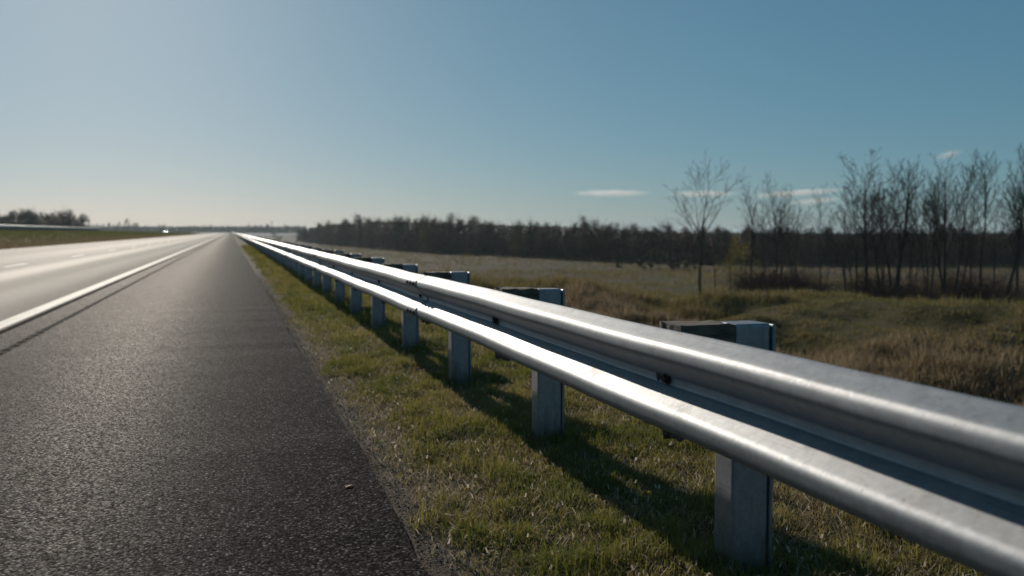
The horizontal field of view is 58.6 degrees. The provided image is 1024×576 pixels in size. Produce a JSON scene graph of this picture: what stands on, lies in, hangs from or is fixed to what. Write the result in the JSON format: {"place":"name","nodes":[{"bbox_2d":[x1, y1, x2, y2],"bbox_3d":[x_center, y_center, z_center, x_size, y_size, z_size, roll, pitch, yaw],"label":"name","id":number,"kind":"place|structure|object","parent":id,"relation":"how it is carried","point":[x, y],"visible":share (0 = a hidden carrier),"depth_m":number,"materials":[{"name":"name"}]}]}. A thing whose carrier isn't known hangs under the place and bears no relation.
{"place":"outdoors","nodes":[
{"label":"outdoors","id":0,"kind":"place"},
{"bbox_2d":[0,233,226,330],"bbox_3d":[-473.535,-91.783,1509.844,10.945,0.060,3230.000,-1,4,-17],"label":"road","id":1,"kind":"structure","parent":0,"point":[41,275],"depth_m":28.82,"materials":[{"name":"asphalt"}]},
{"bbox_2d":[0,234,224,328],"bbox_3d":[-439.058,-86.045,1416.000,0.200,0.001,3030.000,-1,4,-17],"label":"edge line marking","id":2,"kind":"object","parent":1,"relation":"on","point":[17,318],"visible":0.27,"depth_m":14.71,"materials":[{"name":"paint"}]},
{"bbox_2d":[257,274,587,575],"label":"gravel","id":3,"kind":"structure","parent":0,"point":[363,428],"depth_m":4.73,"materials":[{"name":"gravel"}]},
{"bbox_2d":[0,231,1023,575],"bbox_3d":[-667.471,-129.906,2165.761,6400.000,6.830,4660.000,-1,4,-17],"label":"ground","id":4,"kind":"structure","parent":0,"point":[974,319],"depth_m":17.04,"materials":[{"name":"plant"}]},
{"bbox_2d":[0,224,100,230],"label":"guardrail","id":5,"kind":"object","parent":4,"relation":"on","point":[17,227],"visible":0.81,"depth_m":97.96,"materials":[{"name":"metal"}]},
{"bbox_2d":[0,229,196,248],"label":"berm grass","id":6,"kind":"structure","parent":4,"relation":"on","point":[115,236],"depth_m":92.35,"materials":[{"name":"plant"}]},
{"bbox_2d":[90,226,304,233],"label":"distant wood","id":7,"kind":"object","parent":4,"relation":"on","point":[224,229],"visible":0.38,"depth_m":1199.97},
{"bbox_2d":[0,233,428,575],"bbox_3d":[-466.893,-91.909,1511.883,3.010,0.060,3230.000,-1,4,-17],"label":"road shoulder","id":8,"kind":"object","parent":4,"relation":"on","point":[177,415],"visible":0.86,"depth_m":4.54},
{"bbox_2d":[321,220,334,245],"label":"woodland tree","id":9,"kind":"object","parent":4,"relation":"on","point":[327,226],"visible":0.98,"depth_m":422.98,"materials":[{"name":"plant"}]},
{"bbox_2d":[338,218,354,245],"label":"woodland tree","id":10,"kind":"object","parent":4,"relation":"on","point":[345,227],"visible":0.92,"depth_m":382.55,"materials":[{"name":"plant"}]},
{"bbox_2d":[351,217,366,247],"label":"woodland tree","id":11,"kind":"object","parent":4,"relation":"on","point":[359,235],"visible":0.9,"depth_m":354.53,"materials":[{"name":"plant"}]},
{"bbox_2d":[364,220,379,249],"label":"woodland tree","id":12,"kind":"object","parent":4,"relation":"on","point":[374,224],"visible":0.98,"depth_m":326.58,"materials":[{"name":"plant"}]},
{"bbox_2d":[376,217,391,249],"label":"woodland tree","id":13,"kind":"object","parent":4,"relation":"on","point":[385,239],"visible":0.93,"depth_m":314.44,"materials":[{"name":"plant"}]},
{"bbox_2d":[392,216,408,251],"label":"woodland tree","id":14,"kind":"object","parent":4,"relation":"on","point":[400,223],"visible":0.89,"depth_m":289.24,"materials":[{"name":"plant"}]},
{"bbox_2d":[399,216,415,251],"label":"woodland tree","id":15,"kind":"object","parent":4,"relation":"on","point":[408,233],"visible":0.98,"depth_m":280.95,"materials":[{"name":"plant"}]},
{"bbox_2d":[418,216,437,253],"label":"woodland tree","id":16,"kind":"object","parent":4,"relation":"on","point":[427,242],"visible":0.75,"depth_m":258.91,"materials":[{"name":"plant"}]},
{"bbox_2d":[422,214,441,253],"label":"woodland tree","id":17,"kind":"object","parent":4,"relation":"on","point":[430,238],"visible":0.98,"depth_m":254.94,"materials":[{"name":"plant"}]},
{"bbox_2d":[439,212,459,253],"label":"woodland tree","id":18,"kind":"object","parent":4,"relation":"on","point":[449,222],"visible":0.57,"depth_m":252.91,"materials":[{"name":"plant"}]},
{"bbox_2d":[442,222,456,253],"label":"woodland tree","id":19,"kind":"object","parent":4,"relation":"on","point":[448,234],"visible":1,"depth_m":247.44,"materials":[{"name":"plant"}]},
{"bbox_2d":[454,217,470,254],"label":"woodland tree","id":20,"kind":"object","parent":4,"relation":"on","point":[460,242],"visible":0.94,"depth_m":247.08,"materials":[{"name":"plant"}]},
{"bbox_2d":[466,215,484,254],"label":"woodland tree","id":21,"kind":"object","parent":4,"relation":"on","point":[476,224],"visible":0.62,"depth_m":241.20,"materials":[{"name":"plant"}]},
{"bbox_2d":[472,222,488,255],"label":"woodland tree","id":22,"kind":"object","parent":4,"relation":"on","point":[480,233],"visible":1,"depth_m":234.91,"materials":[{"name":"plant"}]},
{"bbox_2d":[480,220,497,255],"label":"woodland tree","id":23,"kind":"object","parent":4,"relation":"on","point":[492,250],"visible":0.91,"depth_m":235.10,"materials":[{"name":"plant"}]},
{"bbox_2d":[496,221,512,254],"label":"woodland tree","id":24,"kind":"object","parent":4,"relation":"on","point":[502,231],"visible":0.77,"depth_m":229.87,"materials":[{"name":"plant"}]},
{"bbox_2d":[500,227,514,256],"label":"woodland tree","id":25,"kind":"object","parent":4,"relation":"on","point":[506,249],"visible":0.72,"depth_m":228.11,"materials":[{"name":"plant"}]},
{"bbox_2d":[508,217,529,257],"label":"woodland tree","id":26,"kind":"object","parent":4,"relation":"on","point":[518,231],"visible":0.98,"depth_m":217.50,"materials":[{"name":"plant"}]},
{"bbox_2d":[279,300,775,575],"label":"straw litter","id":27,"kind":"object","parent":4,"relation":"on","point":[425,469],"visible":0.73,"depth_m":4.05,"materials":[{"name":"beige plant"}]},
{"bbox_2d":[523,220,538,257],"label":"woodland tree","id":28,"kind":"object","parent":4,"relation":"on","point":[528,232],"visible":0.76,"depth_m":217.48,"materials":[{"name":"plant"}]},
{"bbox_2d":[532,224,550,257],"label":"woodland tree","id":29,"kind":"object","parent":4,"relation":"on","point":[537,251],"visible":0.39,"depth_m":209.10,"materials":[{"name":"plant"}]},
{"bbox_2d":[535,224,554,258],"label":"woodland tree","id":30,"kind":"object","parent":4,"relation":"on","point":[543,251],"visible":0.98,"depth_m":204.92,"materials":[{"name":"plant"}]},
{"bbox_2d":[552,228,563,259],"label":"woodland tree","id":31,"kind":"object","parent":4,"relation":"on","point":[560,240],"visible":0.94,"depth_m":201.70,"materials":[{"name":"plant"}]},
{"bbox_2d":[561,230,572,258],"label":"woodland tree","id":32,"kind":"object","parent":4,"relation":"on","point":[566,233],"visible":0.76,"depth_m":196.52,"materials":[{"name":"plant"}]},
{"bbox_2d":[563,226,580,260],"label":"woodland tree","id":33,"kind":"object","parent":4,"relation":"on","point":[573,244],"visible":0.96,"depth_m":194.56,"materials":[{"name":"plant"}]},
{"bbox_2d":[576,220,596,260],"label":"woodland tree","id":34,"kind":"object","parent":4,"relation":"on","point":[583,225],"visible":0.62,"depth_m":192.27,"materials":[{"name":"plant"}]},
{"bbox_2d":[576,216,602,261],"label":"woodland tree","id":35,"kind":"object","parent":4,"relation":"on","point":[591,239],"visible":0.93,"depth_m":189.22,"materials":[{"name":"plant"}]},
{"bbox_2d":[591,223,612,260],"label":"woodland tree","id":36,"kind":"object","parent":4,"relation":"on","point":[603,233],"visible":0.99,"depth_m":187.14,"materials":[{"name":"plant"}]},
{"bbox_2d":[600,228,617,261],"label":"woodland tree","id":37,"kind":"object","parent":4,"relation":"on","point":[609,249],"visible":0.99,"depth_m":186.10,"materials":[{"name":"plant"}]},
{"bbox_2d":[615,227,634,261],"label":"woodland tree","id":38,"kind":"object","parent":4,"relation":"on","point":[624,244],"visible":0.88,"depth_m":186.87,"materials":[{"name":"plant"}]},
{"bbox_2d":[232,232,1023,575],"bbox_3d":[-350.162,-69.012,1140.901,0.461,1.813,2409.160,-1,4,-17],"label":"guardrail","id":39,"kind":"object","parent":4,"relation":"on","point":[938,470],"visible":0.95,"depth_m":2.35,"materials":[{"name":"metal"}]},
{"bbox_2d":[626,225,644,262],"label":"woodland tree","id":40,"kind":"object","parent":4,"relation":"on","point":[638,238],"visible":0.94,"depth_m":182.29,"materials":[{"name":"plant"}]},
{"bbox_2d":[288,305,985,575],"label":"dead thatch","id":41,"kind":"object","parent":4,"relation":"on","point":[623,520],"visible":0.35,"depth_m":3.87,"materials":[{"name":"green plant"}]},
{"bbox_2d":[640,228,655,261],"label":"woodland tree","id":42,"kind":"object","parent":4,"relation":"on","point":[649,240],"visible":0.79,"depth_m":180.08,"materials":[{"name":"plant"}]},
{"bbox_2d":[639,227,664,262],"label":"woodland tree","id":43,"kind":"object","parent":4,"relation":"on","point":[652,245],"visible":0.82,"depth_m":179.20,"materials":[{"name":"plant"}]},
{"bbox_2d":[646,249,668,267],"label":"bush","id":44,"kind":"object","parent":4,"relation":"on","point":[650,252],"visible":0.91,"depth_m":141.71,"materials":[{"name":"green plant"}]},
{"bbox_2d":[649,216,674,261],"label":"woodland tree","id":45,"kind":"object","parent":4,"relation":"on","point":[661,239],"visible":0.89,"depth_m":177.38,"materials":[{"name":"plant"}]},
{"bbox_2d":[301,221,1023,265],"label":"understorey","id":46,"kind":"object","parent":4,"relation":"on","point":[415,234],"visible":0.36,"depth_m":197.31,"materials":[{"name":"plant"}]},
{"bbox_2d":[312,245,1023,406],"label":"dry grass","id":47,"kind":"structure","parent":4,"relation":"on","point":[622,302],"depth_m":25.59,"materials":[{"name":"plant"}]},
{"bbox_2d":[666,253,680,269],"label":"bush","id":48,"kind":"object","parent":4,"relation":"on","point":[670,264],"visible":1,"depth_m":137.86,"materials":[{"name":"green plant"}]},
{"bbox_2d":[668,228,683,261],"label":"woodland tree","id":49,"kind":"object","parent":4,"relation":"on","point":[676,241],"visible":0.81,"depth_m":180.69,"materials":[{"name":"plant"}]},
{"bbox_2d":[676,226,693,262],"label":"woodland tree","id":50,"kind":"object","parent":4,"relation":"on","point":[687,237],"visible":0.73,"depth_m":179.61,"materials":[{"name":"plant"}]},
{"bbox_2d":[680,252,695,267],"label":"bush","id":51,"kind":"object","parent":4,"relation":"on","point":[688,259],"visible":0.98,"depth_m":141.06,"materials":[{"name":"green plant"}]},
{"bbox_2d":[687,227,703,263],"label":"woodland tree","id":52,"kind":"object","parent":4,"relation":"on","point":[695,244],"visible":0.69,"depth_m":176.91,"materials":[{"name":"plant"}]},
{"bbox_2d":[692,225,709,263],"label":"woodland tree","id":53,"kind":"object","parent":4,"relation":"on","point":[704,237],"visible":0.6,"depth_m":176.42,"materials":[{"name":"plant"}]},
{"bbox_2d":[662,151,749,294],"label":"bare tree","id":54,"kind":"object","parent":4,"relation":"on","point":[700,257],"visible":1,"depth_m":65.73,"materials":[{"name":"brown plant"}]},
{"bbox_2d":[702,233,725,292],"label":"bare tree","id":55,"kind":"object","parent":4,"relation":"on","point":[714,262],"visible":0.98,"depth_m":66.36,"materials":[{"name":"brown plant"}]},
{"bbox_2d":[711,225,725,257],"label":"woodland tree","id":56,"kind":"object","parent":4,"relation":"on","point":[717,230],"visible":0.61,"depth_m":178.29,"materials":[{"name":"plant"}]},
{"bbox_2d":[721,232,734,262],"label":"woodland tree","id":57,"kind":"object","parent":4,"relation":"on","point":[726,241],"visible":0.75,"depth_m":174.20,"materials":[{"name":"plant"}]},
{"bbox_2d":[716,224,750,287],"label":"sapling","id":58,"kind":"object","parent":4,"relation":"on","point":[737,251],"visible":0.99,"depth_m":63.89,"materials":[{"name":"yellow plant"}]},
{"bbox_2d":[723,240,764,280],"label":"bush","id":59,"kind":"object","parent":4,"relation":"on","point":[744,258],"visible":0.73,"depth_m":69.88,"materials":[{"name":"green plant"}]},
{"bbox_2d":[742,228,760,264],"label":"woodland tree","id":60,"kind":"object","parent":4,"relation":"on","point":[749,236],"visible":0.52,"depth_m":171.23,"materials":[{"name":"plant"}]},
{"bbox_2d":[736,183,776,279],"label":"bare tree","id":61,"kind":"object","parent":4,"relation":"on","point":[753,235],"visible":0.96,"depth_m":69.93,"materials":[{"name":"brown plant"}]},
{"bbox_2d":[744,204,777,271],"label":"bare tree","id":62,"kind":"object","parent":4,"relation":"on","point":[765,241],"visible":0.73,"depth_m":70.96,"materials":[{"name":"brown plant"}]},
{"bbox_2d":[717,253,823,292],"bbox_3d":[16.311,-0.441,56.863,6.329,3.425,5.174,2,4,32],"label":"brush","id":63,"kind":"object","parent":4,"relation":"on","point":[748,281],"visible":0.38,"depth_m":56.92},
{"bbox_2d":[766,228,781,264],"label":"woodland tree","id":64,"kind":"object","parent":4,"relation":"on","point":[772,238],"visible":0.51,"depth_m":173.82,"materials":[{"name":"plant"}]},
{"bbox_2d":[756,171,801,276],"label":"bare tree","id":65,"kind":"object","parent":4,"relation":"on","point":[779,232],"visible":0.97,"depth_m":68.05,"materials":[{"name":"brown plant"}]},
{"bbox_2d":[732,256,826,291],"bbox_3d":[16.336,-0.294,54.761,5.018,3.322,6.138,-1,4,-17],"label":"brush","id":66,"kind":"object","parent":4,"relation":"on","point":[801,286],"visible":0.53,"depth_m":54.70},
{"bbox_2d":[735,259,839,291],"bbox_3d":[16.468,-0.327,56.084,6.060,3.279,4.954,-2,4,-31],"label":"brush","id":67,"kind":"object","parent":4,"relation":"on","point":[782,277],"visible":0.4,"depth_m":55.88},
{"bbox_2d":[746,267,834,292],"bbox_3d":[16.171,0.016,54.359,4.975,2.692,4.067,-1,4,-20],"label":"brush","id":68,"kind":"object","parent":4,"relation":"on","point":[760,287],"visible":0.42,"depth_m":53.95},
{"bbox_2d":[779,200,818,278],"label":"bare tree","id":69,"kind":"object","parent":4,"relation":"on","point":[796,246],"visible":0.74,"depth_m":70.31,"materials":[{"name":"brown plant"}]},
{"bbox_2d":[798,227,814,265],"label":"woodland tree","id":70,"kind":"object","parent":4,"relation":"on","point":[807,251],"visible":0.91,"depth_m":168.64,"materials":[{"name":"plant"}]},
{"bbox_2d":[810,227,824,264],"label":"woodland tree","id":71,"kind":"object","parent":4,"relation":"on","point":[815,256],"visible":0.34,"depth_m":177.95,"materials":[{"name":"plant"}]},
{"bbox_2d":[805,186,848,288],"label":"bare tree","id":72,"kind":"object","parent":4,"relation":"on","point":[818,228],"visible":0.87,"depth_m":74.11,"materials":[{"name":"brown plant"}]},
{"bbox_2d":[820,226,836,265],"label":"woodland tree","id":73,"kind":"object","parent":4,"relation":"on","point":[825,238],"visible":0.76,"depth_m":170.93,"materials":[{"name":"plant"}]},
{"bbox_2d":[808,276,864,293],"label":"brush","id":74,"kind":"object","parent":4,"relation":"on","point":[838,286],"visible":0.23,"depth_m":56.27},
{"bbox_2d":[813,202,869,292],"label":"bare tree","id":75,"kind":"object","parent":4,"relation":"on","point":[843,263],"visible":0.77,"depth_m":60.24,"materials":[{"name":"brown plant"}]},
{"bbox_2d":[816,275,871,293],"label":"brush","id":76,"kind":"object","parent":4,"relation":"on","point":[839,285],"visible":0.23,"depth_m":58.60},
{"bbox_2d":[837,177,881,286],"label":"bare tree","id":77,"kind":"object","parent":4,"relation":"on","point":[856,256],"visible":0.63,"depth_m":60.78,"materials":[{"name":"brown plant"}]},
{"bbox_2d":[852,228,869,265],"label":"woodland tree","id":78,"kind":"object","parent":4,"relation":"on","point":[859,232],"visible":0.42,"depth_m":172.31,"materials":[{"name":"plant"}]},
{"bbox_2d":[832,147,892,295],"bbox_3d":[21.833,-3.639,57.396,3.811,10.422,3.464,1,4,10],"label":"bare tree","id":79,"kind":"object","parent":4,"relation":"on","point":[865,208],"visible":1,"depth_m":57.30,"materials":[{"name":"brown plant"}]},
{"bbox_2d":[852,174,895,296],"bbox_3d":[23.517,-3.007,60.317,3.071,8.945,2.687,-1,4,-17],"label":"bare tree","id":80,"kind":"object","parent":4,"relation":"on","point":[874,237],"visible":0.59,"depth_m":60.03,"materials":[{"name":"brown plant"}]},
{"bbox_2d":[838,253,930,299],"bbox_3d":[22.950,-0.388,57.233,5.430,3.594,6.642,1,4,12],"label":"brush","id":81,"kind":"object","parent":4,"relation":"on","point":[866,284],"visible":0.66,"depth_m":56.61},
{"bbox_2d":[861,159,910,297],"bbox_3d":[24.736,-3.581,60.483,2.913,9.966,2.882,1,4,16],"label":"bare tree","id":82,"kind":"object","parent":4,"relation":"on","point":[881,248],"visible":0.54,"depth_m":60.45,"materials":[{"name":"brown plant"}]},
{"bbox_2d":[856,156,931,299],"bbox_3d":[24.571,-3.507,59.109,3.491,10.130,3.818,-1,4,-21],"label":"bare tree","id":83,"kind":"object","parent":4,"relation":"on","point":[901,244],"visible":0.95,"depth_m":58.75,"materials":[{"name":"brown plant"}]},
{"bbox_2d":[861,271,943,299],"bbox_3d":[23.022,0.204,53.964,5.000,2.706,4.088,2,4,30],"label":"brush","id":84,"kind":"object","parent":4,"relation":"on","point":[900,293],"visible":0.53,"depth_m":53.64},
{"bbox_2d":[895,227,913,266],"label":"woodland tree","id":85,"kind":"object","parent":4,"relation":"on","point":[905,262],"visible":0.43,"depth_m":169.84,"materials":[{"name":"plant"}]},
{"bbox_2d":[901,207,928,293],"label":"bare tree","id":86,"kind":"object","parent":4,"relation":"on","point":[912,256],"visible":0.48,"depth_m":63.02,"materials":[{"name":"brown plant"}]},
{"bbox_2d":[908,174,935,289],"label":"bare tree","id":87,"kind":"object","parent":4,"relation":"on","point":[925,237],"visible":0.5,"depth_m":60.93,"materials":[{"name":"brown plant"}]},
{"bbox_2d":[898,169,956,298],"bbox_3d":[27.567,-3.129,60.321,3.296,9.426,3.649,-1,4,-17],"label":"bare tree","id":88,"kind":"object","parent":4,"relation":"on","point":[933,250],"visible":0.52,"depth_m":60.08,"materials":[{"name":"brown plant"}]},
{"bbox_2d":[904,152,969,297],"bbox_3d":[27.412,-3.525,57.941,3.998,10.364,3.370,-2,4,-32],"label":"bare tree","id":89,"kind":"object","parent":4,"relation":"on","point":[942,273],"visible":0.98,"depth_m":58.00,"materials":[{"name":"brown plant"}]},
{"bbox_2d":[898,277,981,301],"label":"brush","id":90,"kind":"object","parent":4,"relation":"on","point":[942,291],"visible":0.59,"depth_m":53.10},
{"bbox_2d":[913,267,983,299],"bbox_3d":[29.959,-0.076,63.020,5.620,2.858,4.802,-3,5,-41],"label":"brush","id":91,"kind":"object","parent":4,"relation":"on","point":[962,275],"visible":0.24,"depth_m":62.34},
{"bbox_2d":[941,223,963,266],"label":"woodland tree","id":92,"kind":"object","parent":4,"relation":"on","point":[951,256],"visible":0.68,"depth_m":169.51,"materials":[{"name":"plant"}]},
{"bbox_2d":[952,206,981,285],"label":"bare tree","id":93,"kind":"object","parent":4,"relation":"on","point":[969,260],"visible":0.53,"depth_m":62.69,"materials":[{"name":"brown plant"}]},
{"bbox_2d":[937,278,999,301],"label":"brush","id":94,"kind":"object","parent":4,"relation":"on","point":[973,290],"visible":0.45,"depth_m":58.09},
{"bbox_2d":[958,230,980,265],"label":"woodland tree","id":95,"kind":"object","parent":4,"relation":"on","point":[976,259],"visible":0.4,"depth_m":169.54,"materials":[{"name":"plant"}]},
{"bbox_2d":[955,196,985,297],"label":"bare tree","id":96,"kind":"object","parent":4,"relation":"on","point":[969,248],"visible":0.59,"depth_m":61.58,"materials":[{"name":"brown plant"}]},
{"bbox_2d":[947,154,997,291],"bbox_3d":[29.893,-3.558,59.308,2.701,10.406,3.145,-3,5,-43],"label":"bare tree","id":97,"kind":"object","parent":4,"relation":"on","point":[968,186],"visible":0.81,"depth_m":59.37,"materials":[{"name":"brown plant"}]},
{"bbox_2d":[934,259,1010,298],"bbox_3d":[32.755,-0.403,65.244,5.429,3.594,6.640,2,4,34],"label":"brush","id":98,"kind":"object","parent":4,"relation":"on","point":[976,277],"visible":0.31,"depth_m":64.65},
{"bbox_2d":[946,272,1009,300],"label":"brush","id":99,"kind":"object","parent":4,"relation":"on","point":[982,285],"visible":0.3,"depth_m":61.80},
{"bbox_2d":[947,276,1015,302],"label":"brush","id":100,"kind":"object","parent":4,"relation":"on","point":[978,293],"visible":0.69,"depth_m":56.67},
{"bbox_2d":[961,150,1013,298],"bbox_3d":[29.911,-3.625,58.024,3.166,10.628,2.820,3,5,40],"label":"bare tree","id":101,"kind":"object","parent":4,"relation":"on","point":[985,228],"visible":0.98,"depth_m":58.07,"materials":[{"name":"brown plant"}]},
{"bbox_2d":[977,230,998,265],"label":"woodland tree","id":102,"kind":"object","parent":4,"relation":"on","point":[988,257],"visible":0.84,"depth_m":168.75,"materials":[{"name":"plant"}]},
{"bbox_2d":[980,201,1010,302],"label":"bare tree","id":103,"kind":"object","parent":4,"relation":"on","point":[993,236],"visible":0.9,"depth_m":59.95,"materials":[{"name":"brown plant"}]},
{"bbox_2d":[995,230,1013,265],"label":"woodland tree","id":104,"kind":"object","parent":4,"relation":"on","point":[1004,252],"visible":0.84,"depth_m":170.53,"materials":[{"name":"plant"}]},
{"bbox_2d":[988,287,1023,303],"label":"brush","id":105,"kind":"object","parent":4,"relation":"on","point":[1015,294],"visible":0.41,"depth_m":53.72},
{"bbox_2d":[994,176,1023,296],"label":"bare tree","id":106,"kind":"object","parent":4,"relation":"on","point":[1014,231],"visible":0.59,"depth_m":59.96,"materials":[{"name":"brown plant"}]},
{"bbox_2d":[997,145,1023,296],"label":"bare tree","id":107,"kind":"object","parent":4,"relation":"on","point":[1018,234],"visible":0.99,"depth_m":56.30,"materials":[{"name":"brown plant"}]},
{"bbox_2d":[0,0,1023,232],"label":"sky","id":108,"kind":"structure","parent":0,"point":[172,113],"materials":[{"name":"blue"}]},
{"bbox_2d":[240,244,984,575],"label":"grass","id":109,"kind":"structure","parent":0,"point":[287,280],"depth_m":4.16,"materials":[{"name":"plant"}]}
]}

